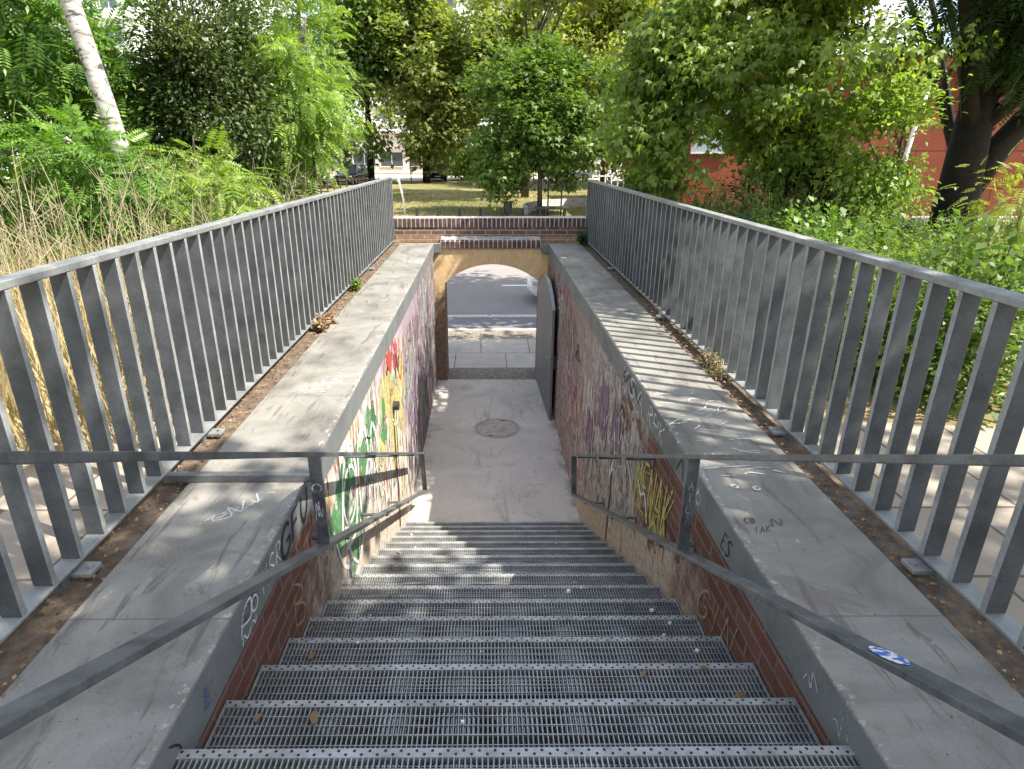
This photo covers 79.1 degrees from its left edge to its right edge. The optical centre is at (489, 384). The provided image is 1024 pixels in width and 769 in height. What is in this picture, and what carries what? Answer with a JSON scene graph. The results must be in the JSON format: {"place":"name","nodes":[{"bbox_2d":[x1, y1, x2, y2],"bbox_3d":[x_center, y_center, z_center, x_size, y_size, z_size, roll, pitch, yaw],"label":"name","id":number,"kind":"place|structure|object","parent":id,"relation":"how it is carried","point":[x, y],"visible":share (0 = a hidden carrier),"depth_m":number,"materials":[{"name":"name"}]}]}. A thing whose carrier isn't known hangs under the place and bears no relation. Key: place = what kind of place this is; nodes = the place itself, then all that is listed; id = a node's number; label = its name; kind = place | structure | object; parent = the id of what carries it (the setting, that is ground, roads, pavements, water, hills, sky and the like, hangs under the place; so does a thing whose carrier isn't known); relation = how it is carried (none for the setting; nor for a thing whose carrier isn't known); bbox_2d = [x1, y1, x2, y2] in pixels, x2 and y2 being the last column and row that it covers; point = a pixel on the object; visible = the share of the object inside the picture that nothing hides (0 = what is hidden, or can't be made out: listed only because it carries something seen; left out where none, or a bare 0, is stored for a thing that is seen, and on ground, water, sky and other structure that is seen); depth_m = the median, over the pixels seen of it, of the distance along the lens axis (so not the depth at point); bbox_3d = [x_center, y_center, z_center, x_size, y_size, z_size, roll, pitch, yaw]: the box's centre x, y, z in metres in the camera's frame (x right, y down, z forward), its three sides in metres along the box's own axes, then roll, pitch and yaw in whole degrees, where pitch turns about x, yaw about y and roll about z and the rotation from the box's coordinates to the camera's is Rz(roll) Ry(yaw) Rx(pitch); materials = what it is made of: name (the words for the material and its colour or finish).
{"place":"outdoors","nodes":[
{"label":"outdoors","id":0,"kind":"place"},
{"bbox_2d":[0,420,177,617],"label":"path","id":1,"kind":"structure","parent":0,"point":[15,554],"depth_m":2.86,"materials":[{"name":"concrete"}]},
{"bbox_2d":[0,212,400,468],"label":"ground","id":2,"kind":"structure","parent":0,"point":[147,388],"depth_m":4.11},
{"bbox_2d":[0,192,105,296],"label":"weed clump","id":3,"kind":"object","parent":2,"relation":"on","point":[75,241],"visible":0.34,"depth_m":6.32,"materials":[{"name":"beige plant"}]},
{"bbox_2d":[0,0,136,260],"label":"ailanthus tree","id":4,"kind":"object","parent":2,"relation":"on","point":[25,38],"visible":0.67,"depth_m":7.96,"materials":[{"name":"green plant"}]},
{"bbox_2d":[0,57,167,245],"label":"shrub","id":5,"kind":"object","parent":2,"relation":"on","point":[4,178],"depth_m":10.10,"materials":[{"name":"green plant"}]},
{"bbox_2d":[0,92,208,261],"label":"ailanthus sapling","id":6,"kind":"object","parent":2,"relation":"on","point":[52,142],"visible":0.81,"depth_m":6.72,"materials":[{"name":"green plant"}]},
{"bbox_2d":[59,0,154,239],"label":"white barked tree","id":7,"kind":"object","parent":2,"relation":"on","point":[87,52],"visible":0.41,"depth_m":7.08,"materials":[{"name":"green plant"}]},
{"bbox_2d":[16,0,209,235],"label":"ailanthus tree","id":8,"kind":"object","parent":2,"relation":"on","point":[87,106],"visible":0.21,"depth_m":8.77,"materials":[{"name":"green plant"}]},
{"bbox_2d":[72,206,195,283],"bbox_3d":[-3.317,-1.257,6.248,1.384,1.046,1.262,0,21,0],"label":"weed clump","id":9,"kind":"object","parent":2,"relation":"on","point":[161,221],"visible":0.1,"depth_m":6.09,"materials":[{"name":"beige plant"}]},
{"bbox_2d":[0,127,313,335],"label":"dry stalks","id":10,"kind":"object","parent":2,"relation":"on","point":[57,240],"visible":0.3,"depth_m":5.92,"materials":[{"name":"plant"}]},
{"bbox_2d":[128,191,227,240],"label":"shrub","id":11,"kind":"object","parent":2,"relation":"on","point":[185,221],"visible":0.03,"depth_m":7.71,"materials":[{"name":"green plant"}]},
{"bbox_2d":[138,121,251,229],"bbox_3d":[-4.146,-2.682,8.685,1.620,1.959,1.929,0,21,0],"label":"ailanthus sapling","id":12,"kind":"object","parent":2,"relation":"on","point":[185,168],"visible":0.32,"depth_m":8.44,"materials":[{"name":"green plant"}]},
{"bbox_2d":[0,244,399,696],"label":"soil strip","id":13,"kind":"object","parent":2,"relation":"on","point":[127,536],"visible":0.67,"depth_m":2.71,"materials":[{"name":"soil"}]},
{"bbox_2d":[0,177,398,643],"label":"metal railing","id":14,"kind":"object","parent":13,"relation":"on","point":[237,303],"visible":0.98,"depth_m":3.05,"materials":[{"name":"metal"}]},
{"bbox_2d":[311,311,338,331],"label":"weed tuft","id":15,"kind":"object","parent":13,"relation":"on","point":[324,322],"visible":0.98,"depth_m":5.67,"materials":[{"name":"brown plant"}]},
{"bbox_2d":[349,276,362,291],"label":"weed tuft","id":16,"kind":"object","parent":13,"relation":"on","point":[356,285],"visible":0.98,"depth_m":7.27,"materials":[{"name":"green plant"}]},
{"bbox_2d":[132,138,285,236],"bbox_3d":[-3.056,-1.969,7.222,1.748,1.678,2.107,0,21,0],"label":"ailanthus sapling","id":17,"kind":"object","parent":2,"relation":"on","point":[230,190],"visible":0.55,"depth_m":7.14,"materials":[{"name":"green plant"}]},
{"bbox_2d":[112,0,316,208],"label":"evergreen tree","id":18,"kind":"object","parent":2,"relation":"on","point":[193,75],"visible":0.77,"depth_m":8.80,"materials":[{"name":"green plant"}]},
{"bbox_2d":[203,147,312,211],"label":"shrub","id":19,"kind":"object","parent":2,"relation":"on","point":[268,181],"visible":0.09,"depth_m":9.29,"materials":[{"name":"green plant"}]},
{"bbox_2d":[207,13,375,195],"bbox_3d":[-3.069,-3.990,9.934,2.171,3.508,2.077,10,23,25],"label":"robinia sapling","id":20,"kind":"object","parent":2,"relation":"on","point":[313,118],"visible":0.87,"depth_m":9.60,"materials":[{"name":"green plant"}]},
{"bbox_2d":[5,168,624,216],"bbox_3d":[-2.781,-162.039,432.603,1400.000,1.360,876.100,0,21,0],"label":"ground","id":21,"kind":"structure","parent":0,"point":[441,187],"depth_m":39.08,"materials":[{"name":"plant"}]},
{"bbox_2d":[0,0,179,174],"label":"apartment building","id":22,"kind":"structure","parent":21,"relation":"on","point":[107,5],"depth_m":63.01,"materials":[{"name":"paint"}]},
{"bbox_2d":[99,0,118,8],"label":"window","id":23,"kind":"structure","parent":22,"relation":"in","point":[107,5],"depth_m":62.21,"materials":[{"name":"grey glass"}]},
{"bbox_2d":[103,24,124,42],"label":"window","id":24,"kind":"structure","parent":22,"relation":"in","point":[120,25],"depth_m":63.07,"materials":[{"name":"grey glass"}]},
{"bbox_2d":[186,21,354,198],"bbox_3d":[-13.598,-15.165,34.516,11.456,9.448,9.465,0,21,0],"label":"park tree","id":25,"kind":"object","parent":21,"relation":"on","point":[270,120],"depth_m":34.74,"materials":[{"name":"green plant"}]},
{"bbox_2d":[209,46,381,185],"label":"park tree","id":26,"kind":"object","parent":21,"relation":"on","point":[349,162],"visible":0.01,"depth_m":45.79,"materials":[{"name":"green plant"}]},
{"bbox_2d":[230,0,373,200],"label":"park tree","id":27,"kind":"object","parent":21,"relation":"on","point":[314,21],"visible":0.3,"depth_m":31.47,"materials":[{"name":"green plant"}]},
{"bbox_2d":[268,177,392,193],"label":"picket fence","id":28,"kind":"object","parent":21,"relation":"on","point":[359,179],"visible":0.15,"depth_m":40.82,"materials":[{"name":"brown wood"}]},
{"bbox_2d":[333,164,368,184],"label":"parked car","id":29,"kind":"object","parent":21,"relation":"on","point":[358,172],"visible":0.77,"depth_m":51.18,"materials":[{"name":"black paint"}]},
{"bbox_2d":[309,0,418,180],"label":"park tree","id":30,"kind":"object","parent":21,"relation":"on","point":[359,10],"visible":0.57,"depth_m":48.96,"materials":[{"name":"green plant"}]},
{"bbox_2d":[320,129,432,173],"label":"shop building","id":31,"kind":"structure","parent":21,"relation":"on","point":[401,166],"depth_m":70.47,"materials":[{"name":"paint"}]},
{"bbox_2d":[353,152,376,166],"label":"window","id":32,"kind":"structure","parent":31,"relation":"in","point":[364,158],"depth_m":70.42,"materials":[{"name":"grey glass"}]},
{"bbox_2d":[380,152,403,166],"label":"window","id":33,"kind":"structure","parent":31,"relation":"in","point":[398,162],"depth_m":70.48,"materials":[{"name":"grey glass"}]},
{"bbox_2d":[397,179,405,214],"bbox_3d":[-4.055,-8.590,28.431,0.359,1.573,0.110,9,23,23],"label":"leaning post","id":34,"kind":"object","parent":21,"relation":"on","point":[398,180],"visible":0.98,"depth_m":28.36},
{"bbox_2d":[405,147,414,181],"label":"street sign","id":35,"kind":"object","parent":21,"relation":"on","point":[406,150],"visible":0.49,"depth_m":53.85,"materials":[{"name":"metal"}]},
{"bbox_2d":[350,0,565,182],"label":"chestnut tree","id":36,"kind":"object","parent":21,"relation":"on","point":[441,47],"visible":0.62,"depth_m":49.05,"materials":[{"name":"green plant"}]},
{"bbox_2d":[370,0,621,165],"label":"apartment building","id":37,"kind":"structure","parent":21,"relation":"on","point":[451,4],"depth_m":95.61,"materials":[{"name":"paint"}]},
{"bbox_2d":[446,0,456,8],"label":"window","id":38,"kind":"structure","parent":37,"relation":"in","point":[450,2],"depth_m":91.01,"materials":[{"name":"grey glass"}]},
{"bbox_2d":[503,201,511,215],"bbox_3d":[0.806,-7.905,27.925,0.430,0.650,0.430,0,21,0],"label":"litter bin","id":39,"kind":"object","parent":21,"relation":"on","point":[507,207],"visible":0.81,"depth_m":27.78,"materials":[{"name":"metal"}]},
{"bbox_2d":[453,21,627,214],"bbox_3d":[2.370,-11.630,27.562,8.100,7.871,6.873,0,21,0],"label":"young maple","id":40,"kind":"object","parent":21,"relation":"on","point":[542,127],"visible":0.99,"depth_m":26.25,"materials":[{"name":"green plant"}]},
{"bbox_2d":[472,0,617,197],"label":"park tree","id":41,"kind":"object","parent":21,"relation":"on","point":[540,6],"visible":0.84,"depth_m":33.13,"materials":[{"name":"green plant"}]},
{"bbox_2d":[547,176,549,215],"bbox_3d":[2.606,-8.464,27.776,0.090,1.800,0.086,0,21,0],"label":"post","id":42,"kind":"object","parent":21,"relation":"on","point":[548,195],"visible":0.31,"depth_m":27.76,"materials":[{"name":"metal"}]},
{"bbox_2d":[535,206,569,215],"bbox_3d":[2.778,-7.714,27.690,1.500,0.460,0.440,0,21,0],"label":"park bench","id":43,"kind":"object","parent":21,"relation":"on","point":[540,208],"visible":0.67,"depth_m":27.45,"materials":[{"name":"metal"}]},
{"bbox_2d":[523,198,586,214],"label":"wall","id":44,"kind":"structure","parent":21,"relation":"on","point":[528,207],"depth_m":31.72,"materials":[{"name":"concrete"}]},
{"bbox_2d":[560,174,562,215],"bbox_3d":[3.206,-8.465,27.780,0.090,1.800,0.086,0,21,0],"label":"post","id":45,"kind":"object","parent":21,"relation":"on","point":[561,194],"visible":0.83,"depth_m":27.70,"materials":[{"name":"metal"}]},
{"bbox_2d":[592,174,618,185],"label":"picket fence","id":46,"kind":"object","parent":21,"relation":"on","point":[605,175],"visible":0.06,"depth_m":41.77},
{"bbox_2d":[532,0,680,182],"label":"park tree","id":47,"kind":"object","parent":21,"relation":"on","point":[590,34],"visible":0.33,"depth_m":41.75,"materials":[{"name":"green plant"}]},
{"bbox_2d":[565,0,753,179],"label":"park tree","id":48,"kind":"object","parent":21,"relation":"on","point":[612,164],"visible":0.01,"depth_m":49.73,"materials":[{"name":"green plant"}]},
{"bbox_2d":[624,55,1023,215],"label":"red building","id":49,"kind":"structure","parent":21,"relation":"on","point":[935,149],"depth_m":26.03,"materials":[{"name":"brick"}]},
{"bbox_2d":[690,100,728,153],"bbox_3d":[9.144,-10.664,25.411,1.660,2.280,0.218,0,21,0],"label":"window","id":50,"kind":"structure","parent":49,"relation":"in","point":[693,150],"depth_m":25.77,"materials":[{"name":"glass"}]},
{"bbox_2d":[8,174,621,180],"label":"street","id":51,"kind":"structure","parent":0,"point":[406,177],"depth_m":61.00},
{"bbox_2d":[430,163,446,180],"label":"parked car","id":52,"kind":"object","parent":51,"relation":"on","point":[433,175],"visible":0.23,"depth_m":55.91,"materials":[{"name":"black paint"}]},
{"bbox_2d":[422,147,463,175],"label":"shrub","id":53,"kind":"object","parent":51,"relation":"on","point":[450,158],"visible":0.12,"depth_m":67.03,"materials":[{"name":"green plant"}]},
{"bbox_2d":[445,148,479,179],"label":"shrub","id":54,"kind":"object","parent":51,"relation":"on","point":[458,167],"visible":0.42,"depth_m":57.39,"materials":[{"name":"green plant"}]},
{"bbox_2d":[572,163,618,180],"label":"parked car","id":55,"kind":"object","parent":51,"relation":"on","point":[589,174],"visible":0.29,"depth_m":56.49,"materials":[{"name":"white paint"}]},
{"bbox_2d":[392,191,586,215],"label":"grass","id":56,"kind":"structure","parent":0,"point":[447,203],"depth_m":33.97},
{"bbox_2d":[447,264,536,315],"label":"road","id":57,"kind":"structure","parent":0,"point":[479,290],"depth_m":18.82,"materials":[{"name":"asphalt"}]},
{"bbox_2d":[448,315,535,316],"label":"kerb","id":58,"kind":"structure","parent":57,"relation":"on","point":[492,315],"depth_m":16.14,"materials":[{"name":"stone"}]},
{"bbox_2d":[527,275,536,296],"bbox_3d":[3.287,-3.150,17.769,4.412,1.475,2.060,0,21,0],"label":"parked car","id":59,"kind":"object","parent":57,"relation":"on","point":[532,284],"visible":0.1,"depth_m":17.28,"materials":[{"name":"white paint"}]},
{"bbox_2d":[448,339,535,367],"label":"pavement","id":60,"kind":"structure","parent":0,"point":[485,353],"depth_m":13.20,"materials":[{"name":"concrete"}]},
{"bbox_2d":[447,367,535,379],"bbox_3d":[0.017,-0.216,12.029,2.070,0.001,0.680,0,21,0],"label":"gravel strip","id":61,"kind":"object","parent":60,"relation":"on","point":[491,373],"visible":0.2,"depth_m":12.02,"materials":[{"name":"gravel"}]},
{"bbox_2d":[906,0,985,147],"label":"street tree","id":62,"kind":"object","parent":60,"relation":"on","point":[948,111],"visible":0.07,"depth_m":12.60,"materials":[{"name":"green plant"}]},
{"bbox_2d":[448,317,535,329],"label":"cycle lane","id":63,"kind":"structure","parent":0,"point":[491,322],"depth_m":15.59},
{"bbox_2d":[448,328,535,330],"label":"kerb","id":64,"kind":"structure","parent":63,"relation":"on","point":[491,329],"depth_m":14.88,"materials":[{"name":"stone"}]},
{"bbox_2d":[448,330,535,338],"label":"gravel verge","id":65,"kind":"structure","parent":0,"point":[530,334],"depth_m":14.54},
{"bbox_2d":[408,379,578,530],"bbox_3d":[0.035,0.849,9.251,2.110,0.001,5.270,0,21,0],"label":"landing","id":66,"kind":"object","parent":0,"point":[472,475],"visible":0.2,"depth_m":8.66,"materials":[{"name":"concrete"}]},
{"bbox_2d":[0,243,440,768],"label":"brick wall","id":67,"kind":"structure","parent":66,"relation":"on","point":[361,375],"depth_m":2.80,"materials":[{"name":"concrete"}]},
{"bbox_2d":[0,451,426,739],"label":"handrail","id":68,"kind":"object","parent":67,"relation":"attached to","point":[25,709],"visible":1,"depth_m":1.39,"materials":[{"name":"metal"}]},
{"bbox_2d":[268,555,721,766],"bbox_3d":[0.070,2.044,3.477,2.010,2.300,7.370,0,21,0],"label":"stair base","id":69,"kind":"object","parent":66,"relation":"on","point":[480,723],"depth_m":2.97,"materials":[{"name":"concrete"}]},
{"bbox_2d":[175,521,861,768],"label":"steel staircase","id":70,"kind":"structure","parent":69,"relation":"on","point":[757,727],"depth_m":2.49,"materials":[{"name":"metal"}]},
{"bbox_2d":[310,709,317,724],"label":"dry leaf","id":71,"kind":"object","parent":70,"relation":"on","point":[313,716],"visible":1,"depth_m":2.10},
{"bbox_2d":[734,692,747,696],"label":"dry leaf","id":72,"kind":"object","parent":70,"relation":"on","point":[739,694],"visible":1,"depth_m":2.37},
{"bbox_2d":[474,418,519,437],"bbox_3d":[0.112,0.689,9.688,0.728,0.026,0.728,0,21,0],"label":"manhole cover","id":73,"kind":"object","parent":66,"relation":"on","point":[496,427],"visible":1,"depth_m":9.67,"materials":[{"name":"metal"}]},
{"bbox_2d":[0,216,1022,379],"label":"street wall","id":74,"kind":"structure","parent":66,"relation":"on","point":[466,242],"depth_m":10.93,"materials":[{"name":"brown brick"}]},
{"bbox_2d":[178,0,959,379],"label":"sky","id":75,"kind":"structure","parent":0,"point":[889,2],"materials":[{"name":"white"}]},
{"bbox_2d":[541,243,1023,768],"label":"brick wall","id":76,"kind":"structure","parent":0,"point":[631,375],"depth_m":2.87,"materials":[{"name":"concrete"}]},
{"bbox_2d":[536,274,556,418],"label":"steel gate","id":77,"kind":"structure","parent":76,"relation":"attached to","point":[546,360],"depth_m":10.12,"materials":[{"name":"metal"}]},
{"bbox_2d":[571,453,1023,745],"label":"handrail","id":78,"kind":"object","parent":76,"relation":"attached to","point":[1001,720],"visible":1,"depth_m":1.60,"materials":[{"name":"metal"}]},
{"bbox_2d":[790,242,1023,426],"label":"ground","id":79,"kind":"structure","parent":0,"point":[920,414],"depth_m":4.08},
{"bbox_2d":[609,162,683,198],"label":"shrub","id":80,"kind":"object","parent":79,"relation":"on","point":[624,179],"visible":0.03,"depth_m":10.15,"materials":[{"name":"green plant"}]},
{"bbox_2d":[623,161,744,211],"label":"weed clump","id":81,"kind":"object","parent":79,"relation":"on","point":[705,195],"visible":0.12,"depth_m":9.35,"materials":[{"name":"green plant"}]},
{"bbox_2d":[700,193,767,222],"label":"shrub","id":82,"kind":"object","parent":79,"relation":"on","point":[742,215],"visible":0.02,"depth_m":6.87,"materials":[{"name":"green plant"}]},
{"bbox_2d":[660,172,809,230],"bbox_3d":[2.966,-2.077,7.992,1.627,1.329,2.245,-6,22,-16],"label":"weed clump","id":83,"kind":"object","parent":79,"relation":"on","point":[753,208],"visible":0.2,"depth_m":7.84,"materials":[{"name":"green plant"}]},
{"bbox_2d":[718,154,870,246],"bbox_3d":[4.492,-2.595,9.114,2.141,1.494,1.865,0,21,0],"label":"weed clump","id":84,"kind":"object","parent":79,"relation":"on","point":[801,191],"visible":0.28,"depth_m":9.12,"materials":[{"name":"green plant"}]},
{"bbox_2d":[585,0,1005,227],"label":"broadleaf tree","id":85,"kind":"object","parent":79,"relation":"on","point":[683,62],"visible":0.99,"depth_m":8.58,"materials":[{"name":"green plant"}]},
{"bbox_2d":[690,124,911,241],"bbox_3d":[5.094,-3.327,10.219,3.694,2.088,1.846,0,21,0],"label":"shrub","id":86,"kind":"object","parent":79,"relation":"on","point":[789,184],"visible":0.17,"depth_m":10.12,"materials":[{"name":"green plant"}]},
{"bbox_2d":[583,244,1023,697],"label":"soil strip","id":87,"kind":"object","parent":79,"relation":"on","point":[959,605],"visible":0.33,"depth_m":2.71,"materials":[{"name":"soil"}]},
{"bbox_2d":[0,243,1022,697],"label":"leaf litter","id":88,"kind":"object","parent":87,"relation":"on","point":[54,631],"visible":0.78,"depth_m":2.77,"materials":[{"name":"plant"}]},
{"bbox_2d":[576,227,587,245],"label":"weed tuft","id":89,"kind":"object","parent":87,"relation":"on","point":[581,239],"visible":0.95,"depth_m":10.52,"materials":[{"name":"green plant"}]},
{"bbox_2d":[695,346,729,381],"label":"weed tuft","id":90,"kind":"object","parent":87,"relation":"on","point":[716,365],"visible":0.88,"depth_m":4.59,"materials":[{"name":"plant"}]},
{"bbox_2d":[585,179,1023,654],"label":"metal railing","id":91,"kind":"object","parent":87,"relation":"on","point":[736,294],"visible":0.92,"depth_m":3.00,"materials":[{"name":"metal"}]},
{"bbox_2d":[692,168,916,378],"bbox_3d":[2.505,-0.928,4.869,1.577,1.438,2.244,0,21,0],"label":"shrub","id":92,"kind":"object","parent":79,"relation":"on","point":[826,231],"visible":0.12,"depth_m":4.80,"materials":[{"name":"green plant"}]},
{"bbox_2d":[746,186,891,316],"bbox_3d":[2.880,-1.268,6.002,1.425,1.242,1.830,0,21,0],"label":"weed clump","id":93,"kind":"object","parent":79,"relation":"on","point":[876,272],"visible":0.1,"depth_m":5.64,"materials":[{"name":"green plant"}]},
{"bbox_2d":[769,170,915,247],"bbox_3d":[5.789,-2.909,10.170,2.544,1.340,1.843,0,21,0],"label":"shrub","id":94,"kind":"object","parent":79,"relation":"on","point":[825,211],"visible":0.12,"depth_m":10.04,"materials":[{"name":"green plant"}]},
{"bbox_2d":[801,44,972,259],"bbox_3d":[5.088,-2.825,8.146,1.599,2.878,1.679,-13,25,-31],"label":"sapling","id":95,"kind":"object","parent":79,"relation":"on","point":[886,183],"visible":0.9,"depth_m":7.83,"materials":[{"name":"green plant"}]},
{"bbox_2d":[804,187,987,285],"bbox_3d":[4.520,-1.704,7.234,2.032,1.175,1.656,0,21,0],"label":"weed clump","id":96,"kind":"object","parent":79,"relation":"on","point":[893,237],"visible":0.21,"depth_m":7.25,"materials":[{"name":"green plant"}]},
{"bbox_2d":[770,219,1023,410],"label":"ground cover","id":97,"kind":"object","parent":79,"relation":"on","point":[958,407],"visible":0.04,"depth_m":4.44,"materials":[{"name":"green plant"}]},
{"bbox_2d":[815,187,1023,423],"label":"shrub","id":98,"kind":"object","parent":79,"relation":"on","point":[1001,259],"visible":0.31,"depth_m":3.92,"materials":[{"name":"green plant"}]},
{"bbox_2d":[828,0,1023,249],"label":"forked tree","id":99,"kind":"object","parent":79,"relation":"on","point":[997,74],"visible":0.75,"depth_m":9.21,"materials":[{"name":"green plant"}]},
{"bbox_2d":[852,211,1022,322],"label":"weed clump","id":100,"kind":"object","parent":79,"relation":"on","point":[940,253],"visible":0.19,"depth_m":5.82,"materials":[{"name":"green plant"}]},
{"bbox_2d":[869,242,1022,380],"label":"weed clump","id":101,"kind":"object","parent":79,"relation":"on","point":[870,300],"visible":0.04,"depth_m":4.46,"materials":[{"name":"green plant"}]},
{"bbox_2d":[915,192,1023,284],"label":"weed clump","id":102,"kind":"object","parent":79,"relation":"on","point":[924,248],"visible":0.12,"depth_m":7.44,"materials":[{"name":"green plant"}]},
{"bbox_2d":[935,140,1023,279],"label":"golden sapling","id":103,"kind":"object","parent":79,"relation":"on","point":[1012,210],"visible":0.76,"depth_m":5.43,"materials":[{"name":"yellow plant"}]},
{"bbox_2d":[972,209,1023,321],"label":"shrub","id":104,"kind":"object","parent":79,"relation":"on","point":[1021,257],"visible":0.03,"depth_m":5.67,"materials":[{"name":"green plant"}]},
{"bbox_2d":[803,421,1023,627],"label":"path","id":105,"kind":"structure","parent":0,"point":[1010,493],"depth_m":2.98,"materials":[{"name":"concrete"}]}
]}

